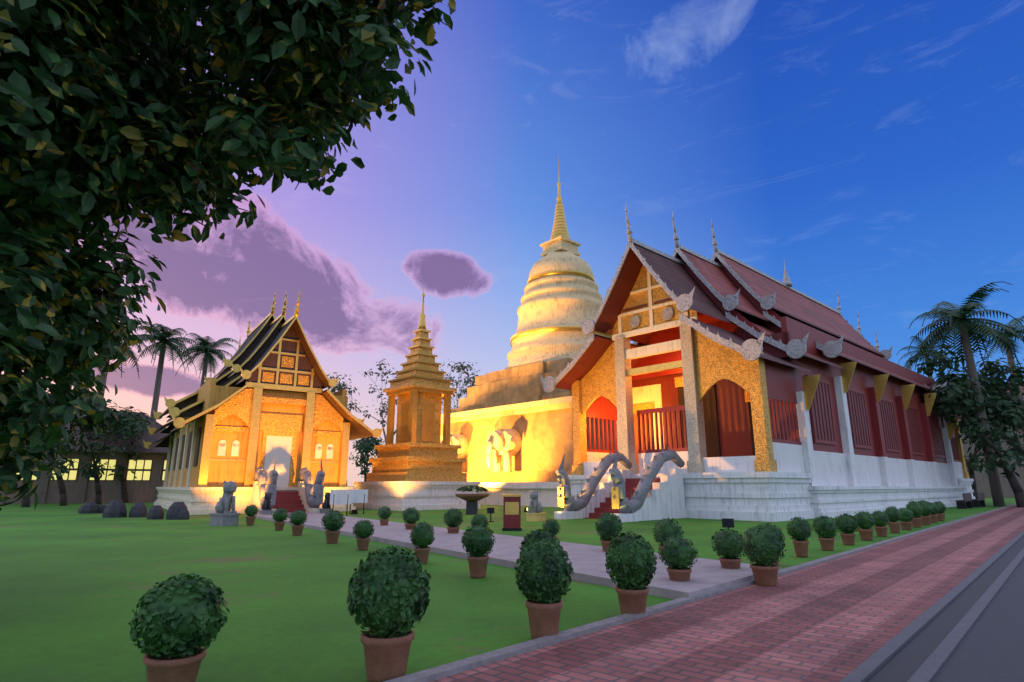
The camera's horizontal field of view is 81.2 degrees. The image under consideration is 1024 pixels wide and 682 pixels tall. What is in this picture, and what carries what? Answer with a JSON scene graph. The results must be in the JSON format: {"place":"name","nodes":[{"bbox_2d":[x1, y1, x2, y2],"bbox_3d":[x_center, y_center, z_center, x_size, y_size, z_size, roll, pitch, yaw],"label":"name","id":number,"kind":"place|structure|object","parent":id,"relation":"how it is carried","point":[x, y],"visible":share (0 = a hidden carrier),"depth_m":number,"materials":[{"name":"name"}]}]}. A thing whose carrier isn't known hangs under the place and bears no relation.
{"place":"outdoors","nodes":[
{"label":"outdoors","id":0,"kind":"place"},
{"bbox_2d":[0,486,1015,681],"bbox_3d":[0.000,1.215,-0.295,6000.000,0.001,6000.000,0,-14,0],"label":"ground","id":1,"kind":"structure","parent":0,"point":[75,586],"depth_m":7.36,"materials":[{"name":"green plant"}]},
{"bbox_2d":[21,375,66,506],"bbox_3d":[-30.395,6.381,37.424,4.348,8.243,8.616,0,-14,0],"label":"tree","id":2,"kind":"object","parent":1,"relation":"on","point":[25,502],"visible":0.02,"depth_m":36.74,"materials":[{"name":"green plant"}]},
{"bbox_2d":[25,391,111,505],"bbox_3d":[-32.181,7.294,41.218,6.155,8.247,6.824,0,-14,0],"label":"tree","id":3,"kind":"object","parent":1,"relation":"on","point":[61,466],"visible":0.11,"depth_m":39.59,"materials":[{"name":"green plant"}]},
{"bbox_2d":[0,412,168,503],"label":"hall building","id":4,"kind":"structure","parent":1,"relation":"on","point":[148,467],"depth_m":46.09,"materials":[{"name":"brown tile"}]},
{"bbox_2d":[78,502,105,513],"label":"boulders","id":5,"kind":"object","parent":1,"relation":"on","point":[89,507],"visible":0.51,"depth_m":28.03,"materials":[{"name":"stone"}]},
{"bbox_2d":[62,398,157,504],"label":"tree","id":6,"kind":"object","parent":1,"relation":"on","point":[94,472],"visible":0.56,"depth_m":42.02,"materials":[{"name":"green plant"}]},
{"bbox_2d":[83,406,153,502],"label":"tree","id":7,"kind":"object","parent":1,"relation":"on","point":[133,418],"visible":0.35,"depth_m":45.90,"materials":[{"name":"green plant"}]},
{"bbox_2d":[102,500,146,517],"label":"boulders","id":8,"kind":"object","parent":1,"relation":"on","point":[115,509],"visible":0.84,"depth_m":24.50,"materials":[{"name":"stone"}]},
{"bbox_2d":[96,319,156,397],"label":"palm","id":9,"kind":"object","parent":1,"relation":"on","point":[134,359],"visible":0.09,"depth_m":53.84,"materials":[{"name":"green plant"}]},
{"bbox_2d":[130,321,204,420],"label":"palm","id":10,"kind":"object","parent":1,"relation":"on","point":[164,344],"visible":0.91,"depth_m":57.54,"materials":[{"name":"green plant"}]},
{"bbox_2d":[147,502,189,519],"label":"boulders","id":11,"kind":"object","parent":1,"relation":"on","point":[177,511],"visible":0.82,"depth_m":22.95,"materials":[{"name":"stone"}]},
{"bbox_2d":[128,573,229,681],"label":"topiary pot","id":12,"kind":"object","parent":1,"relation":"on","point":[177,620],"visible":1,"depth_m":3.64,"materials":[{"name":"ceramic"}]},
{"bbox_2d":[173,333,237,386],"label":"palm","id":13,"kind":"object","parent":1,"relation":"on","point":[208,359],"visible":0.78,"depth_m":66.71,"materials":[{"name":"green plant"}]},
{"bbox_2d":[209,480,240,525],"bbox_3d":[-9.452,5.323,19.749,0.864,1.476,0.619,-10,-17,35],"label":"singha statue","id":14,"kind":"object","parent":1,"relation":"on","point":[222,516],"depth_m":19.56,"materials":[{"name":"stone"}]},
{"bbox_2d":[0,0,455,510],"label":"tree","id":15,"kind":"object","parent":1,"relation":"on","point":[113,109],"visible":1,"depth_m":6.62,"materials":[{"name":"green plant"}]},
{"bbox_2d":[244,504,258,525],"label":"topiary pot","id":16,"kind":"object","parent":1,"relation":"on","point":[251,511],"visible":1,"depth_m":19.54,"materials":[{"name":"ceramic"}]},
{"bbox_2d":[143,290,383,514],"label":"temple","id":17,"kind":"structure","parent":1,"relation":"on","point":[259,415],"depth_m":30.37,"materials":[{"name":"gold paint"}]},
{"bbox_2d":[258,492,273,514],"bbox_3d":[-10.326,6.863,25.133,0.430,1.025,0.600,11,-17,-38],"label":"guardian statue","id":18,"kind":"object","parent":1,"relation":"on","point":[266,507],"visible":0.98,"depth_m":25.01,"materials":[{"name":"stone"}]},
{"bbox_2d":[271,508,288,530],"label":"topiary pot","id":19,"kind":"object","parent":1,"relation":"on","point":[280,515],"visible":0.98,"depth_m":17.26,"materials":[{"name":"ceramic"}]},
{"bbox_2d":[288,509,307,535],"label":"topiary pot","id":20,"kind":"object","parent":1,"relation":"on","point":[298,519],"visible":1,"depth_m":15.48,"materials":[{"name":"ceramic"}]},
{"bbox_2d":[320,492,331,513],"bbox_3d":[-8.248,7.220,26.604,0.430,1.025,0.600,9,-16,-33],"label":"guardian statue","id":21,"kind":"object","parent":1,"relation":"on","point":[326,505],"visible":0.85,"depth_m":26.46,"materials":[{"name":"stone"}]},
{"bbox_2d":[321,510,345,543],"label":"topiary pot","id":22,"kind":"object","parent":1,"relation":"on","point":[332,521],"visible":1,"depth_m":13.39,"materials":[{"name":"ceramic"}]},
{"bbox_2d":[327,372,350,486],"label":"lacy tree","id":23,"kind":"object","parent":1,"relation":"on","point":[338,386],"visible":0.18,"depth_m":67.96,"materials":[{"name":"green plant"}]},
{"bbox_2d":[330,490,351,515],"bbox_3d":[-7.219,6.827,25.144,0.900,1.100,0.045,9,-16,-32],"label":"sign board","id":24,"kind":"object","parent":1,"relation":"on","point":[340,496],"visible":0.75,"depth_m":25.18,"materials":[{"name":"grey metal"}]},
{"bbox_2d":[348,489,367,513],"bbox_3d":[-7.095,7.379,27.418,0.900,1.100,0.045,3,-14,-14],"label":"sign board","id":25,"kind":"object","parent":1,"relation":"on","point":[359,495],"visible":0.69,"depth_m":27.47,"materials":[{"name":"grey metal"}]},
{"bbox_2d":[353,520,374,550],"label":"topiary pot","id":26,"kind":"object","parent":1,"relation":"on","point":[363,530],"visible":1,"depth_m":11.96,"materials":[{"name":"ceramic"}]},
{"bbox_2d":[350,436,382,481],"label":"tree","id":27,"kind":"object","parent":1,"relation":"on","point":[366,448],"visible":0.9,"depth_m":113.13,"materials":[{"name":"green plant"}]},
{"bbox_2d":[377,506,391,525],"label":"topiary pot","id":28,"kind":"object","parent":1,"relation":"on","point":[384,513],"visible":0.98,"depth_m":17.97,"materials":[{"name":"ceramic"}]},
{"bbox_2d":[331,359,443,444],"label":"lacy tree","id":29,"kind":"object","parent":1,"relation":"on","point":[383,421],"visible":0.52,"depth_m":66.81,"materials":[{"name":"green plant"}]},
{"bbox_2d":[347,546,430,681],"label":"topiary pot","id":30,"kind":"object","parent":1,"relation":"on","point":[388,596],"visible":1,"depth_m":3.93,"materials":[{"name":"ceramic"}]},
{"bbox_2d":[402,507,420,529],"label":"topiary pot","id":31,"kind":"object","parent":1,"relation":"on","point":[411,516],"visible":0.97,"depth_m":16.33,"materials":[{"name":"ceramic"}]},
{"bbox_2d":[351,287,480,510],"bbox_3d":[-5.600,3.132,36.286,5.360,13.540,5.360,12,-18,-41],"label":"shrine","id":32,"kind":"object","parent":1,"relation":"on","point":[417,465],"visible":0.95,"depth_m":34.56,"materials":[{"name":"gold paint"}]},
{"bbox_2d":[409,521,435,563],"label":"topiary pot","id":33,"kind":"object","parent":1,"relation":"on","point":[422,536],"visible":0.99,"depth_m":9.86,"materials":[{"name":"ceramic"}]},
{"bbox_2d":[443,508,463,532],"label":"topiary pot","id":34,"kind":"object","parent":1,"relation":"on","point":[453,518],"visible":0.98,"depth_m":14.96,"materials":[{"name":"ceramic"}]},
{"bbox_2d":[442,373,474,408],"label":"lacy tree","id":35,"kind":"object","parent":1,"relation":"on","point":[464,384],"visible":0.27,"depth_m":77.66,"materials":[{"name":"green plant"}]},
{"bbox_2d":[440,359,486,407],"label":"lacy tree","id":36,"kind":"object","parent":1,"relation":"on","point":[459,369],"visible":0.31,"depth_m":65.14,"materials":[{"name":"green plant"}]},
{"bbox_2d":[455,486,488,513],"bbox_3d":[-1.826,7.296,27.439,1.612,1.272,1.607,0,-14,0],"label":"planter bowl","id":37,"kind":"object","parent":1,"relation":"on","point":[471,503],"visible":1,"depth_m":27.09,"materials":[{"name":"stone"}]},
{"bbox_2d":[461,523,495,577],"bbox_3d":[-0.485,2.973,8.505,0.474,0.737,0.524,-11,-18,39],"label":"topiary pot","id":38,"kind":"object","parent":1,"relation":"on","point":[477,541],"visible":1,"depth_m":8.37,"materials":[{"name":"ceramic"}]},
{"bbox_2d":[470,514,488,526],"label":"topiary pot","id":39,"kind":"object","parent":1,"relation":"on","point":[479,519],"visible":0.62,"depth_m":14.06,"materials":[{"name":"ceramic"}]},
{"bbox_2d":[487,507,494,521],"bbox_3d":[-0.766,6.250,21.498,0.260,0.500,0.140,-1,-14,2],"label":"floodlight fixture","id":40,"kind":"object","parent":1,"relation":"on","point":[490,510],"visible":0.9,"depth_m":21.47,"materials":[{"name":"grey metal"}]},
{"bbox_2d":[502,494,521,530],"bbox_3d":[0.000,4.996,17.436,0.560,1.020,0.460,0,-14,0],"label":"sign board","id":41,"kind":"object","parent":1,"relation":"on","point":[511,512],"visible":1,"depth_m":17.24,"materials":[{"name":"red wood"}]},
{"bbox_2d":[440,153,617,506],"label":"chedi","id":42,"kind":"structure","parent":1,"relation":"on","point":[511,429],"depth_m":46.82,"materials":[{"name":"gold paint"}]},
{"bbox_2d":[525,490,545,521],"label":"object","id":43,"kind":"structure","parent":1,"relation":"on","point":[536,514],"depth_m":21.94,"materials":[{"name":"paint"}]},
{"bbox_2d":[519,528,560,555],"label":"topiary pot","id":44,"kind":"object","parent":1,"relation":"on","point":[538,534],"visible":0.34,"depth_m":7.15,"materials":[{"name":"ceramic"}]},
{"bbox_2d":[514,539,573,639],"bbox_3d":[0.274,2.118,5.125,0.515,0.802,0.514,-4,-14,15],"label":"topiary pot","id":45,"kind":"object","parent":1,"relation":"on","point":[544,569],"visible":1,"depth_m":4.99,"materials":[{"name":"ceramic"}]},
{"bbox_2d":[541,519,560,537],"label":"topiary pot","id":46,"kind":"object","parent":1,"relation":"on","point":[552,526],"visible":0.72,"depth_m":12.49,"materials":[{"name":"ceramic"}]},
{"bbox_2d":[595,512,622,551],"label":"topiary pot","id":47,"kind":"object","parent":1,"relation":"on","point":[608,526],"visible":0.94,"depth_m":10.82,"materials":[{"name":"ceramic"}]},
{"bbox_2d":[605,531,656,614],"bbox_3d":[1.195,2.323,5.979,0.517,0.807,0.546,-1,-14,3],"label":"topiary pot","id":48,"kind":"object","parent":1,"relation":"on","point":[631,561],"visible":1,"depth_m":5.83,"materials":[{"name":"ceramic"}]},
{"bbox_2d":[652,518,683,557],"bbox_3d":[2.615,3.335,9.981,0.519,0.729,0.527,-10,-17,35],"label":"topiary pot","id":49,"kind":"object","parent":1,"relation":"on","point":[663,529],"visible":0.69,"depth_m":9.87,"materials":[{"name":"ceramic"}]},
{"bbox_2d":[658,535,698,581],"bbox_3d":[2.122,2.796,7.575,0.467,0.642,0.500,9,-16,-33],"label":"topiary pot","id":50,"kind":"object","parent":1,"relation":"on","point":[678,554],"visible":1,"depth_m":7.46,"materials":[{"name":"ceramic"}]},
{"bbox_2d":[711,528,744,568],"bbox_3d":[3.167,3.061,8.688,0.491,0.652,0.489,-10,-17,36],"label":"topiary pot","id":51,"kind":"object","parent":1,"relation":"on","point":[727,545],"visible":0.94,"depth_m":8.57,"materials":[{"name":"ceramic"}]},
{"bbox_2d":[722,518,734,529],"bbox_3d":[5.125,4.460,14.128,0.260,0.500,0.140,-6,-15,24],"label":"floodlight","id":52,"kind":"object","parent":1,"relation":"on","point":[727,522],"visible":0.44,"depth_m":14.10,"materials":[{"name":"grey metal"}]},
{"bbox_2d":[540,205,974,521],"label":"temple","id":53,"kind":"structure","parent":1,"relation":"on","point":[724,385],"depth_m":27.91,"materials":[{"name":"red paint"}]},
{"bbox_2d":[755,523,784,564],"bbox_3d":[4.208,3.322,9.798,0.517,0.669,0.512,-12,-18,41],"label":"topiary pot","id":54,"kind":"object","parent":1,"relation":"on","point":[777,529],"visible":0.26,"depth_m":9.73,"materials":[{"name":"ceramic"}]},
{"bbox_2d":[786,517,812,557],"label":"topiary pot","id":55,"kind":"object","parent":1,"relation":"on","point":[799,529],"visible":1,"depth_m":10.80,"materials":[{"name":"ceramic"}]},
{"bbox_2d":[812,515,837,550],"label":"topiary pot","id":56,"kind":"object","parent":1,"relation":"on","point":[825,526],"visible":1,"depth_m":11.89,"materials":[{"name":"ceramic"}]},
{"bbox_2d":[834,513,858,544],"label":"topiary pot","id":57,"kind":"object","parent":1,"relation":"on","point":[847,525],"visible":0.94,"depth_m":13.00,"materials":[{"name":"ceramic"}]},
{"bbox_2d":[853,510,876,540],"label":"topiary pot","id":58,"kind":"object","parent":1,"relation":"on","point":[866,521],"visible":0.91,"depth_m":14.11,"materials":[{"name":"ceramic"}]},
{"bbox_2d":[872,510,890,536],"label":"topiary pot","id":59,"kind":"object","parent":1,"relation":"on","point":[881,522],"visible":0.83,"depth_m":15.22,"materials":[{"name":"ceramic"}]},
{"bbox_2d":[883,506,901,532],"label":"topiary pot","id":60,"kind":"object","parent":1,"relation":"on","point":[893,513],"visible":0.78,"depth_m":16.34,"materials":[{"name":"ceramic"}]},
{"bbox_2d":[899,507,914,529],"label":"topiary pot","id":61,"kind":"object","parent":1,"relation":"on","point":[907,516],"visible":0.79,"depth_m":17.41,"materials":[{"name":"ceramic"}]},
{"bbox_2d":[905,500,924,527],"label":"topiary pot","id":62,"kind":"object","parent":1,"relation":"on","point":[915,507],"visible":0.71,"depth_m":18.54,"materials":[{"name":"ceramic"}]},
{"bbox_2d":[896,336,954,378],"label":"palm","id":63,"kind":"object","parent":1,"relation":"on","point":[920,340],"visible":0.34,"depth_m":65.27,"materials":[{"name":"green plant"}]},
{"bbox_2d":[917,499,933,524],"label":"topiary pot","id":64,"kind":"object","parent":1,"relation":"on","point":[927,509],"visible":0.66,"depth_m":19.63,"materials":[{"name":"ceramic"}]},
{"bbox_2d":[928,502,939,522],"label":"topiary pot","id":65,"kind":"object","parent":1,"relation":"on","point":[934,518],"visible":0.57,"depth_m":20.75,"materials":[{"name":"ceramic"}]},
{"bbox_2d":[934,501,946,520],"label":"topiary pot","id":66,"kind":"object","parent":1,"relation":"on","point":[942,509],"visible":0.68,"depth_m":21.87,"materials":[{"name":"ceramic"}]},
{"bbox_2d":[955,493,972,508],"bbox_3d":[26.094,9.227,34.497,1.800,0.850,0.460,12,-18,-41],"label":"bench","id":67,"kind":"object","parent":1,"relation":"on","point":[965,502],"visible":0.95,"depth_m":34.04,"materials":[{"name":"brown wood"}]},
{"bbox_2d":[906,343,1023,455],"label":"dark tree","id":68,"kind":"object","parent":1,"relation":"on","point":[947,363],"visible":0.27,"depth_m":43.64,"materials":[{"name":"green plant"}]},
{"bbox_2d":[908,281,1023,506],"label":"palm","id":69,"kind":"object","parent":1,"relation":"on","point":[957,319],"visible":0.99,"depth_m":40.15,"materials":[{"name":"green plant"}]},
{"bbox_2d":[924,378,1023,506],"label":"dark tree","id":70,"kind":"object","parent":1,"relation":"on","point":[955,393],"visible":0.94,"depth_m":37.96,"materials":[{"name":"green plant"}]},
{"bbox_2d":[928,357,1023,466],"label":"dark tree","id":71,"kind":"object","parent":1,"relation":"on","point":[1019,376],"visible":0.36,"depth_m":41.12,"materials":[{"name":"green plant"}]},
{"bbox_2d":[972,493,985,506],"bbox_3d":[28.671,9.786,36.799,1.800,0.850,0.460,12,-18,-41],"label":"bench","id":72,"kind":"object","parent":1,"relation":"on","point":[979,501],"visible":0.88,"depth_m":36.39,"materials":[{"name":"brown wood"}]},
{"bbox_2d":[958,386,1023,497],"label":"building red roof","id":73,"kind":"object","parent":1,"relation":"on","point":[982,482],"depth_m":66.98,"materials":[{"name":"red tile"}]},
{"bbox_2d":[962,390,1023,498],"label":"dark tree","id":74,"kind":"object","parent":1,"relation":"on","point":[972,465],"visible":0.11,"depth_m":51.48,"materials":[{"name":"green plant"}]},
{"bbox_2d":[970,316,1023,443],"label":"palm","id":75,"kind":"object","parent":1,"relation":"on","point":[1009,354],"visible":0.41,"depth_m":49.81,"materials":[{"name":"green plant"}]},
{"bbox_2d":[1,0,1023,485],"label":"sky","id":76,"kind":"structure","parent":0,"point":[872,149],"materials":[{"name":"blue"}]},
{"bbox_2d":[246,512,780,599],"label":"path","id":77,"kind":"structure","parent":0,"point":[589,566],"depth_m":9.82,"materials":[{"name":"concrete"}]},
{"bbox_2d":[383,503,1023,681],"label":"road","id":78,"kind":"structure","parent":0,"point":[944,602],"depth_m":5.30,"materials":[{"name":"brick"}]},
{"bbox_2d":[740,525,786,585],"bbox_3d":[3.279,2.786,7.777,0.558,0.756,0.562,-9,-16,32],"label":"topiary pot","id":79,"kind":"object","parent":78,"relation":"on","point":[762,548],"visible":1,"depth_m":7.64,"materials":[{"name":"ceramic"}]}
]}

